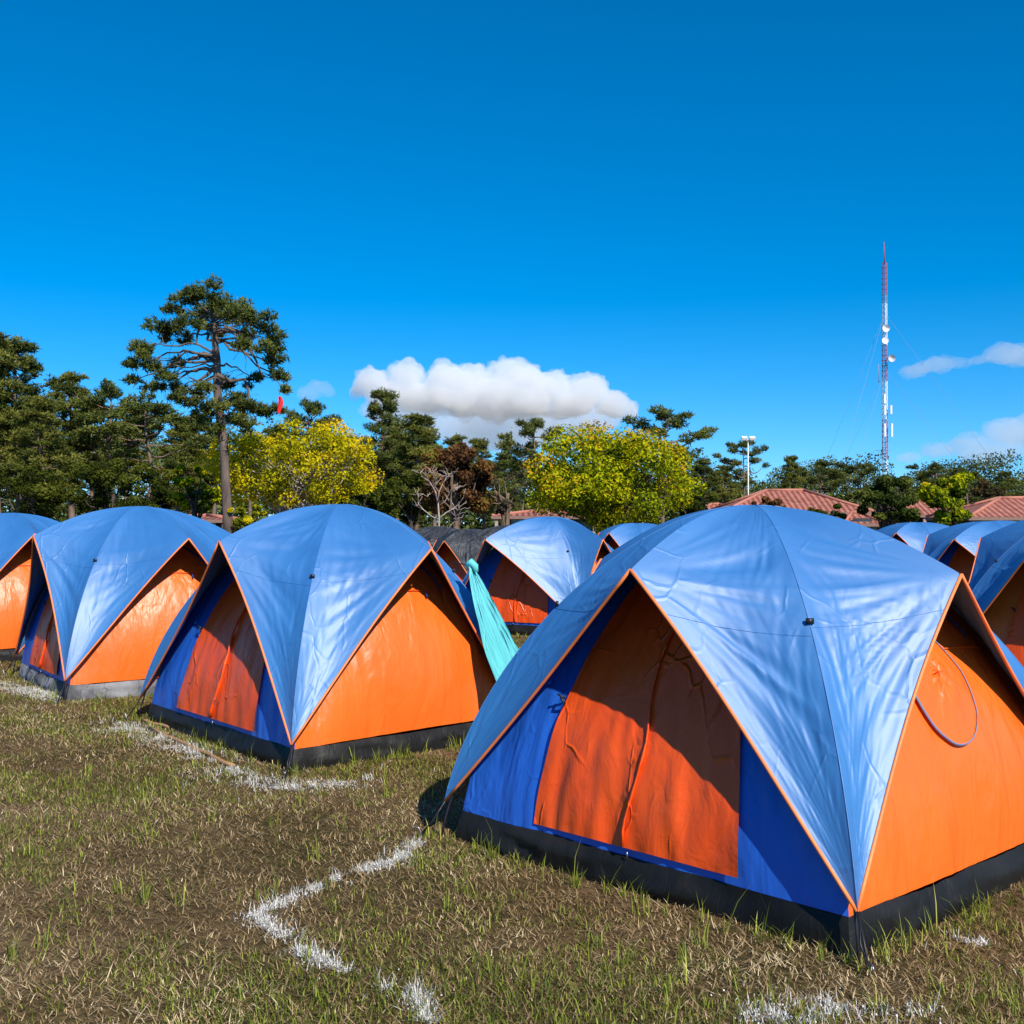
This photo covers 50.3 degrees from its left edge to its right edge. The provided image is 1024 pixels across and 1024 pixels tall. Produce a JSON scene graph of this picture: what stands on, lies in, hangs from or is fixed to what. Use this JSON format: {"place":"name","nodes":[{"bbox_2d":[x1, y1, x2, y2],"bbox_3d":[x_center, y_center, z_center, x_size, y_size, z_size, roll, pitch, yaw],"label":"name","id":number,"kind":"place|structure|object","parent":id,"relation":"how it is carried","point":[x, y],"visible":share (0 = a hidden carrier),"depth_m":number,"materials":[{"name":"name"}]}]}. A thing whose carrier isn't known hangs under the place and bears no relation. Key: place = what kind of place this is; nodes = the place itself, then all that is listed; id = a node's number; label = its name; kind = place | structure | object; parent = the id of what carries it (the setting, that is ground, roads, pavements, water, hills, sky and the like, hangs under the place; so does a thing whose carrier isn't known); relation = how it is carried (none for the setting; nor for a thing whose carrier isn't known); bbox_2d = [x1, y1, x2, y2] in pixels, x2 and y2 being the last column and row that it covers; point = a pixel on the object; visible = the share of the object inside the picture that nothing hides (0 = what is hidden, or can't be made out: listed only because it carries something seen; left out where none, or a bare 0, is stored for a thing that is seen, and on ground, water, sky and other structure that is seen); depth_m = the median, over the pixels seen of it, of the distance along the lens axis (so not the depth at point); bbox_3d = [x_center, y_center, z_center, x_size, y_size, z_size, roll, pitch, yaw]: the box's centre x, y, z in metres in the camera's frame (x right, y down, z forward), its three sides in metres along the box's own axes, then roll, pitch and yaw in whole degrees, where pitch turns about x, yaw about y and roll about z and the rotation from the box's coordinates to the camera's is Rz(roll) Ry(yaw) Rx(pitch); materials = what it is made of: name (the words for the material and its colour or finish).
{"place":"outdoors","nodes":[
{"label":"outdoors","id":0,"kind":"place"},
{"bbox_2d":[335,456,368,495],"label":"pine tree","id":1,"kind":"object","parent":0,"point":[350,470],"visible":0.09,"depth_m":89.80,"materials":[{"name":"green plant"}]},
{"bbox_2d":[0,524,1023,1023],"bbox_3d":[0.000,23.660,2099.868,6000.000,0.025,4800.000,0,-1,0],"label":"ground","id":2,"kind":"structure","parent":0,"point":[546,886],"depth_m":4.82,"materials":[{"name":"green plant"}]},
{"bbox_2d":[0,404,13,512],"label":"pine tree","id":3,"kind":"object","parent":2,"relation":"on","point":[3,462],"visible":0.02,"depth_m":113.06,"materials":[{"name":"green plant"}]},
{"bbox_2d":[0,331,45,479],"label":"pine tree","id":4,"kind":"object","parent":2,"relation":"on","point":[6,414],"visible":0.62,"depth_m":81.53,"materials":[{"name":"green plant"}]},
{"bbox_2d":[0,513,60,662],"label":"dome tent","id":5,"kind":"object","parent":2,"relation":"on","point":[18,531],"visible":0.34,"depth_m":13.94,"materials":[{"name":"blue fabric"}]},
{"bbox_2d":[0,464,67,518],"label":"green bush","id":6,"kind":"object","parent":2,"relation":"on","point":[46,506],"visible":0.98,"depth_m":73.67,"materials":[{"name":"green plant"}]},
{"bbox_2d":[5,404,64,514],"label":"pine tree","id":7,"kind":"object","parent":2,"relation":"on","point":[55,470],"depth_m":121.75,"materials":[{"name":"green plant"}]},
{"bbox_2d":[0,334,70,512],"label":"pine tree","id":8,"kind":"object","parent":2,"relation":"on","point":[26,364],"visible":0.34,"depth_m":83.90,"materials":[{"name":"green plant"}]},
{"bbox_2d":[0,679,80,708],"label":"chalk line","id":9,"kind":"object","parent":2,"relation":"on","point":[31,691],"visible":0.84,"depth_m":11.22,"materials":[{"name":"white paint"}]},
{"bbox_2d":[3,394,88,506],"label":"pine tree","id":10,"kind":"object","parent":2,"relation":"on","point":[36,406],"visible":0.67,"depth_m":77.58,"materials":[{"name":"green plant"}]},
{"bbox_2d":[35,369,106,518],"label":"pine tree","id":11,"kind":"object","parent":2,"relation":"on","point":[70,424],"visible":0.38,"depth_m":87.23,"materials":[{"name":"green plant"}]},
{"bbox_2d":[62,396,130,511],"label":"pine tree","id":12,"kind":"object","parent":2,"relation":"on","point":[102,465],"visible":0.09,"depth_m":103.90,"materials":[{"name":"green plant"}]},
{"bbox_2d":[63,458,141,512],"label":"green bush","id":13,"kind":"object","parent":2,"relation":"on","point":[102,483],"visible":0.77,"depth_m":75.01,"materials":[{"name":"green plant"}]},
{"bbox_2d":[48,378,158,489],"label":"pine tree","id":14,"kind":"object","parent":2,"relation":"on","point":[109,389],"visible":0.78,"depth_m":84.46,"materials":[{"name":"green plant"}]},
{"bbox_2d":[1,506,230,703],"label":"dome tent","id":15,"kind":"object","parent":2,"relation":"on","point":[110,592],"visible":0.77,"depth_m":11.27,"materials":[{"name":"blue fabric"}]},
{"bbox_2d":[99,406,155,499],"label":"pine tree","id":16,"kind":"object","parent":2,"relation":"on","point":[132,464],"visible":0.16,"depth_m":112.56,"materials":[{"name":"green plant"}]},
{"bbox_2d":[75,399,216,496],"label":"pine tree","id":17,"kind":"object","parent":2,"relation":"on","point":[159,417],"visible":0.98,"depth_m":82.80,"materials":[{"name":"green plant"}]},
{"bbox_2d":[116,462,193,509],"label":"green bush","id":18,"kind":"object","parent":2,"relation":"on","point":[161,496],"visible":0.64,"depth_m":71.21,"materials":[{"name":"green plant"}]},
{"bbox_2d":[141,718,169,728],"bbox_3d":[-2.932,1.831,9.283,0.878,0.044,0.036,-1,-1,44],"label":"stick","id":19,"kind":"object","parent":2,"relation":"on","point":[155,723],"visible":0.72,"depth_m":9.40,"materials":[{"name":"brown wood"}]},
{"bbox_2d":[148,414,214,511],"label":"pine tree","id":20,"kind":"object","parent":2,"relation":"on","point":[189,454],"visible":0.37,"depth_m":95.78,"materials":[{"name":"green plant"}]},
{"bbox_2d":[157,428,219,513],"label":"pine tree","id":21,"kind":"object","parent":2,"relation":"on","point":[170,438],"visible":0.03,"depth_m":121.37,"materials":[{"name":"green plant"}]},
{"bbox_2d":[148,726,235,766],"bbox_3d":[-2.526,1.820,8.500,0.038,0.039,1.822,0,-1,-36],"label":"stick","id":22,"kind":"object","parent":2,"relation":"on","point":[219,760],"visible":0.93,"depth_m":8.34,"materials":[{"name":"brown wood"}]},
{"bbox_2d":[172,465,221,518],"bbox_3d":[-16.129,-0.001,55.910,2.602,4.911,2.572,0,-1,-14],"label":"bush","id":23,"kind":"object","parent":2,"relation":"on","point":[205,493],"visible":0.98,"depth_m":55.70,"materials":[{"name":"green plant"}]},
{"bbox_2d":[118,273,293,533],"bbox_3d":[-12.970,-3.841,47.275,7.340,12.368,5.658,0,-1,36],"label":"pine tree","id":24,"kind":"object","parent":2,"relation":"on","point":[242,312],"visible":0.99,"depth_m":46.91,"materials":[{"name":"green plant"}]},
{"bbox_2d":[277,396,282,412],"bbox_3d":[-9.949,-4.595,46.751,0.264,0.720,0.100,0,-1,0],"label":"red cloth","id":25,"kind":"object","parent":24,"relation":"hanging from","point":[280,404],"visible":1,"depth_m":46.76,"materials":[{"name":"red fabric"}]},
{"bbox_2d":[189,513,235,527],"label":"tiled roof building","id":26,"kind":"structure","parent":2,"relation":"on","point":[215,519],"depth_m":70.39,"materials":[{"name":"tile"}]},
{"bbox_2d":[191,431,239,513],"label":"pine tree","id":27,"kind":"object","parent":2,"relation":"on","point":[206,479],"visible":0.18,"depth_m":103.96,"materials":[{"name":"green plant"}]},
{"bbox_2d":[227,504,266,528],"bbox_3d":[-11.469,0.988,46.950,1.730,2.711,1.310,0,-1,38],"label":"yellow bush","id":28,"kind":"object","parent":2,"relation":"on","point":[244,519],"visible":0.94,"depth_m":46.73,"materials":[{"name":"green plant"}]},
{"bbox_2d":[232,436,265,516],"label":"pine tree","id":29,"kind":"object","parent":2,"relation":"on","point":[246,457],"visible":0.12,"depth_m":112.59,"materials":[{"name":"green plant"}]},
{"bbox_2d":[69,714,434,819],"bbox_3d":[-2.346,1.786,8.069,4.309,0.113,1.877,0,-1,33],"label":"chalk line","id":30,"kind":"object","parent":2,"relation":"on","point":[288,787],"visible":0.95,"depth_m":7.59,"materials":[{"name":"white paint"}]},
{"bbox_2d":[252,427,302,511],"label":"pine tree","id":31,"kind":"object","parent":2,"relation":"on","point":[268,431],"visible":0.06,"depth_m":121.08,"materials":[{"name":"green plant"}]},
{"bbox_2d":[193,417,384,513],"bbox_3d":[-10.613,-1.098,52.046,8.561,7.064,9.072,0,-1,0],"label":"yellow tree","id":32,"kind":"object","parent":2,"relation":"on","point":[281,489],"visible":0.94,"depth_m":50.38,"materials":[{"name":"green plant"}]},
{"bbox_2d":[272,397,342,456],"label":"pine tree","id":33,"kind":"object","parent":2,"relation":"on","point":[314,407],"visible":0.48,"depth_m":91.49,"materials":[{"name":"green plant"}]},
{"bbox_2d":[122,504,495,777],"bbox_3d":[-1.625,0.915,9.380,2.421,1.967,3.078,1,-1,-40],"label":"dome tent","id":34,"kind":"object","parent":2,"relation":"on","point":[292,637],"visible":0.94,"depth_m":8.42,"materials":[{"name":"blue fabric"}]},
{"bbox_2d":[454,558,518,680],"bbox_3d":[0.002,0.889,8.972,0.786,1.019,0.601,0,-1,-40],"label":"tied cloth","id":35,"kind":"object","parent":34,"relation":"hanging from","point":[501,649],"visible":0.94,"depth_m":8.91,"materials":[{"name":"teal fabric"}]},
{"bbox_2d":[233,838,451,1023],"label":"chalk line","id":36,"kind":"object","parent":2,"relation":"on","point":[258,918],"visible":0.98,"depth_m":4.62,"materials":[{"name":"white paint"}]},
{"bbox_2d":[331,477,392,509],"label":"green bush","id":37,"kind":"object","parent":2,"relation":"on","point":[371,501],"visible":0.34,"depth_m":73.07,"materials":[{"name":"green plant"}]},
{"bbox_2d":[349,387,412,497],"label":"pine tree","id":38,"kind":"object","parent":2,"relation":"on","point":[387,421],"visible":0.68,"depth_m":83.49,"materials":[{"name":"green plant"}]},
{"bbox_2d":[374,434,418,519],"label":"pine tree","id":39,"kind":"object","parent":2,"relation":"on","point":[391,449],"visible":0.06,"depth_m":112.61,"materials":[{"name":"green plant"}]},
{"bbox_2d":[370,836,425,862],"bbox_3d":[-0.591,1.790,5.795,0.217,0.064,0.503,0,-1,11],"label":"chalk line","id":40,"kind":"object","parent":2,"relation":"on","point":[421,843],"visible":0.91,"depth_m":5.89,"materials":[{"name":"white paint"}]},
{"bbox_2d":[377,469,431,529],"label":"green bush","id":41,"kind":"object","parent":2,"relation":"on","point":[408,510],"visible":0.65,"depth_m":71.43,"materials":[{"name":"green plant"}]},
{"bbox_2d":[383,411,448,530],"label":"pine tree","id":42,"kind":"object","parent":2,"relation":"on","point":[419,429],"visible":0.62,"depth_m":78.89,"materials":[{"name":"green plant"}]},
{"bbox_2d":[414,432,443,525],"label":"pine tree","id":43,"kind":"object","parent":2,"relation":"on","point":[434,438],"visible":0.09,"depth_m":121.73,"materials":[{"name":"green plant"}]},
{"bbox_2d":[415,526,458,547],"bbox_3d":[-2.713,1.349,39.989,2.673,1.660,2.904,0,-1,-34],"label":"dome tent","id":44,"kind":"object","parent":2,"relation":"on","point":[431,534],"visible":0.2,"depth_m":39.27,"materials":[{"name":"grey fabric"}]},
{"bbox_2d":[409,464,467,527],"bbox_3d":[-2.660,-0.026,39.861,2.264,3.529,1.223,0,-1,0],"label":"bare tree","id":45,"kind":"object","parent":2,"relation":"on","point":[437,498],"visible":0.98,"depth_m":40.01,"materials":[{"name":"white plant"}]},
{"bbox_2d":[413,441,495,528],"bbox_3d":[-2.832,-0.548,54.198,4.076,6.014,3.834,0,-1,0],"label":"brown tree","id":46,"kind":"object","parent":2,"relation":"on","point":[477,482],"visible":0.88,"depth_m":53.61,"materials":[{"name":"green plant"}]},
{"bbox_2d":[436,434,477,528],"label":"pine tree","id":47,"kind":"object","parent":2,"relation":"on","point":[455,439],"visible":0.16,"depth_m":87.61,"materials":[{"name":"green plant"}]},
{"bbox_2d":[433,529,493,580],"bbox_3d":[-0.955,1.205,24.987,2.139,1.635,1.973,0,-1,36],"label":"dome tent","id":48,"kind":"object","parent":2,"relation":"on","point":[462,546],"visible":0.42,"depth_m":24.37,"materials":[{"name":"grey fabric"}]},
{"bbox_2d":[468,437,507,529],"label":"pine tree","id":49,"kind":"object","parent":2,"relation":"on","point":[480,445],"visible":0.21,"depth_m":91.79,"materials":[{"name":"green plant"}]},
{"bbox_2d":[485,525,509,532],"bbox_3d":[-0.218,1.355,41.987,2.673,1.691,2.899,0,-1,-29],"label":"dome tent","id":50,"kind":"object","parent":2,"relation":"on","point":[494,529],"visible":0.1,"depth_m":41.55,"materials":[{"name":"grey fabric"}]},
{"bbox_2d":[486,470,518,524],"bbox_3d":[-0.620,0.061,55.960,1.902,4.792,1.767,0,-1,-10],"label":"thin tree","id":51,"kind":"object","parent":2,"relation":"on","point":[503,509],"visible":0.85,"depth_m":55.72,"materials":[{"name":"brown plant"}]},
{"bbox_2d":[486,452,522,524],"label":"pine tree","id":52,"kind":"object","parent":2,"relation":"on","point":[502,458],"visible":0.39,"depth_m":103.87,"materials":[{"name":"green plant"}]},
{"bbox_2d":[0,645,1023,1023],"bbox_3d":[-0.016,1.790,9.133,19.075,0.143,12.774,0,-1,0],"label":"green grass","id":53,"kind":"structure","parent":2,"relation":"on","point":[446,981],"depth_m":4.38,"materials":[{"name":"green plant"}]},
{"bbox_2d":[1,411,1023,532],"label":"wood","id":54,"kind":"object","parent":2,"relation":"on","point":[470,519],"visible":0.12,"depth_m":138.94,"materials":[{"name":"green plant"}]},
{"bbox_2d":[490,448,545,510],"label":"pine tree","id":55,"kind":"object","parent":2,"relation":"on","point":[524,451],"visible":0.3,"depth_m":92.05,"materials":[{"name":"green plant"}]},
{"bbox_2d":[495,417,564,508],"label":"pine tree","id":56,"kind":"object","parent":2,"relation":"on","point":[534,424],"visible":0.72,"depth_m":84.14,"materials":[{"name":"green plant"}]},
{"bbox_2d":[462,517,613,635],"bbox_3d":[0.596,1.029,17.566,2.762,1.912,2.520,-1,-1,44],"label":"dome tent","id":57,"kind":"object","parent":2,"relation":"on","point":[531,571],"visible":0.69,"depth_m":17.02,"materials":[{"name":"blue fabric"}]},
{"bbox_2d":[523,419,707,534],"bbox_3d":[4.501,-0.815,47.984,8.129,6.427,8.046,0,-1,0],"label":"yellow tree","id":58,"kind":"object","parent":2,"relation":"on","point":[611,479],"visible":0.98,"depth_m":46.52,"materials":[{"name":"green plant"}]},
{"bbox_2d":[598,523,656,549],"bbox_3d":[3.098,1.159,26.991,2.241,1.769,2.568,1,-1,-45],"label":"dome tent","id":59,"kind":"object","parent":2,"relation":"on","point":[616,536],"visible":0.23,"depth_m":26.51,"materials":[{"name":"blue fabric"}]},
{"bbox_2d":[621,404,718,523],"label":"pine tree","id":60,"kind":"object","parent":2,"relation":"on","point":[677,421],"visible":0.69,"depth_m":87.14,"materials":[{"name":"green plant"}]},
{"bbox_2d":[663,484,717,515],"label":"green bush","id":61,"kind":"object","parent":2,"relation":"on","point":[696,505],"visible":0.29,"depth_m":79.76,"materials":[{"name":"green plant"}]},
{"bbox_2d":[686,457,723,504],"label":"pine tree","id":62,"kind":"object","parent":2,"relation":"on","point":[701,466],"visible":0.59,"depth_m":117.19,"materials":[{"name":"green plant"}]},
{"bbox_2d":[707,503,721,508],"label":"tiled roof building","id":63,"kind":"structure","parent":2,"relation":"on","point":[710,505],"depth_m":83.84,"materials":[{"name":"tile"}]},
{"bbox_2d":[412,505,1023,976],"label":"dome tent","id":64,"kind":"object","parent":2,"relation":"on","point":[718,711],"visible":1,"depth_m":5.13,"materials":[{"name":"blue fabric"}]},
{"bbox_2d":[706,465,739,503],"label":"pine tree","id":65,"kind":"object","parent":2,"relation":"on","point":[724,493],"visible":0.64,"depth_m":129.79,"materials":[{"name":"green plant"}]},
{"bbox_2d":[712,438,770,496],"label":"pine tree","id":66,"kind":"object","parent":2,"relation":"on","point":[733,448],"visible":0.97,"depth_m":120.12,"materials":[{"name":"green plant"}]},
{"bbox_2d":[741,436,755,494],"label":"lamp post","id":67,"kind":"object","parent":2,"relation":"on","point":[746,438],"visible":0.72,"depth_m":91.99,"materials":[{"name":"white metal"}]},
{"bbox_2d":[750,496,786,507],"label":"brown bush","id":68,"kind":"object","parent":2,"relation":"on","point":[766,500],"visible":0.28,"depth_m":66.53,"materials":[{"name":"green plant"}]},
{"bbox_2d":[771,455,805,488],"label":"pine tree","id":69,"kind":"object","parent":2,"relation":"on","point":[793,465],"visible":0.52,"depth_m":117.56,"materials":[{"name":"green plant"}]},
{"bbox_2d":[788,459,847,493],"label":"pine tree","id":70,"kind":"object","parent":2,"relation":"on","point":[822,470],"visible":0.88,"depth_m":124.37,"materials":[{"name":"green plant"}]},
{"bbox_2d":[807,503,846,518],"bbox_3d":[17.341,0.985,59.915,2.195,3.000,1.856,0,-1,13],"label":"olive bush","id":71,"kind":"object","parent":2,"relation":"on","point":[834,513],"visible":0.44,"depth_m":59.74,"materials":[{"name":"green plant"}]},
{"bbox_2d":[711,970,987,1023],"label":"chalk line","id":72,"kind":"object","parent":2,"relation":"on","point":[778,1012],"visible":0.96,"depth_m":3.88,"materials":[{"name":"white paint"}]},
{"bbox_2d":[829,462,878,504],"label":"pine tree","id":73,"kind":"object","parent":2,"relation":"on","point":[858,480],"visible":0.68,"depth_m":128.20,"materials":[{"name":"green plant"}]},
{"bbox_2d":[852,474,921,528],"bbox_3d":[20.012,0.232,58.149,3.566,4.551,3.214,0,-1,0],"label":"round tree","id":74,"kind":"object","parent":2,"relation":"on","point":[897,511],"visible":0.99,"depth_m":57.63,"materials":[{"name":"green plant"}]},
{"bbox_2d":[814,246,994,489],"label":"radio mast","id":75,"kind":"object","parent":2,"relation":"on","point":[885,339],"visible":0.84,"depth_m":220.06,"materials":[{"name":"metal"}]},
{"bbox_2d":[876,522,949,551],"bbox_3d":[10.410,1.159,27.990,2.256,1.790,2.563,1,-1,-45],"label":"dome tent","id":76,"kind":"object","parent":2,"relation":"on","point":[913,534],"visible":0.27,"depth_m":27.43,"materials":[{"name":"blue fabric"}]},
{"bbox_2d":[904,462,967,492],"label":"pine tree","id":77,"kind":"object","parent":2,"relation":"on","point":[928,475],"visible":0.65,"depth_m":119.16,"materials":[{"name":"green plant"}]},
{"bbox_2d":[917,471,974,525],"bbox_3d":[24.839,0.133,61.998,3.179,4.872,4.036,0,-1,0],"label":"yellow tree","id":78,"kind":"object","parent":2,"relation":"on","point":[932,496],"visible":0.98,"depth_m":61.26,"materials":[{"name":"green plant"}]},
{"bbox_2d":[934,469,992,504],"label":"pine tree","id":79,"kind":"object","parent":2,"relation":"on","point":[977,476],"visible":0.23,"depth_m":128.72,"materials":[{"name":"green plant"}]},
{"bbox_2d":[922,521,1014,582],"bbox_3d":[8.872,1.073,20.246,2.388,1.800,2.582,1,-1,-45],"label":"dome tent","id":80,"kind":"object","parent":2,"relation":"on","point":[953,547],"visible":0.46,"depth_m":20.03,"materials":[{"name":"blue fabric"}]},
{"bbox_2d":[925,929,1019,974],"bbox_3d":[1.914,1.782,4.492,0.346,0.052,0.491,1,-1,-44],"label":"chalk line","id":81,"kind":"object","parent":2,"relation":"on","point":[977,942],"visible":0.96,"depth_m":4.55,"materials":[{"name":"white paint"}]},
{"bbox_2d":[925,496,1023,525],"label":"tiled roof building","id":82,"kind":"structure","parent":2,"relation":"on","point":[1006,508],"depth_m":68.08,"materials":[{"name":"tile"}]},
{"bbox_2d":[969,478,1003,503],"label":"russet tree","id":83,"kind":"object","parent":2,"relation":"on","point":[985,489],"visible":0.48,"depth_m":71.70,"materials":[{"name":"green plant"}]},
{"bbox_2d":[968,520,1023,666],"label":"dome tent","id":84,"kind":"object","parent":2,"relation":"on","point":[996,582],"visible":0.61,"depth_m":11.42,"materials":[{"name":"blue fabric"}]},
{"bbox_2d":[990,470,1023,496],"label":"pine tree","id":85,"kind":"object","parent":2,"relation":"on","point":[1004,483],"visible":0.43,"depth_m":114.67,"materials":[{"name":"green plant"}]},
{"bbox_2d":[0,0,1023,523],"label":"sky","id":86,"kind":"structure","parent":0,"point":[488,215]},
{"bbox_2d":[514,630,527,645],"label":"grass","id":87,"kind":"structure","parent":0,"point":[518,635],"depth_m":16.55,"materials":[{"name":"green plant"}]},
{"bbox_2d":[491,509,647,534],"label":"tiled roof building","id":88,"kind":"structure","parent":0,"point":[516,516],"depth_m":73.41,"materials":[{"name":"tile"}]},
{"bbox_2d":[510,519,523,524],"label":"window","id":89,"kind":"structure","parent":88,"relation":"in","point":[512,521],"depth_m":73.41,"materials":[{"name":"grey glass"}]},
{"bbox_2d":[576,519,591,530],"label":"window","id":90,"kind":"structure","parent":88,"relation":"in","point":[579,521],"depth_m":73.41,"materials":[{"name":"black glass"}]},
{"bbox_2d":[710,489,873,514],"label":"tiled roof building","id":91,"kind":"structure","parent":0,"point":[803,499],"depth_m":78.32,"materials":[{"name":"tile"}]},
{"bbox_2d":[845,511,878,529],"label":"tiled roof building","id":92,"kind":"structure","parent":0,"point":[868,521],"depth_m":72.64,"materials":[{"name":"tile"}]},
{"bbox_2d":[853,518,871,528],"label":"window","id":93,"kind":"structure","parent":92,"relation":"in","point":[854,519],"depth_m":72.61,"materials":[{"name":"grey glass"}]},
{"bbox_2d":[878,500,946,523],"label":"tiled roof building","id":94,"kind":"structure","parent":0,"point":[923,508],"depth_m":81.87,"materials":[{"name":"tile"}]}
]}

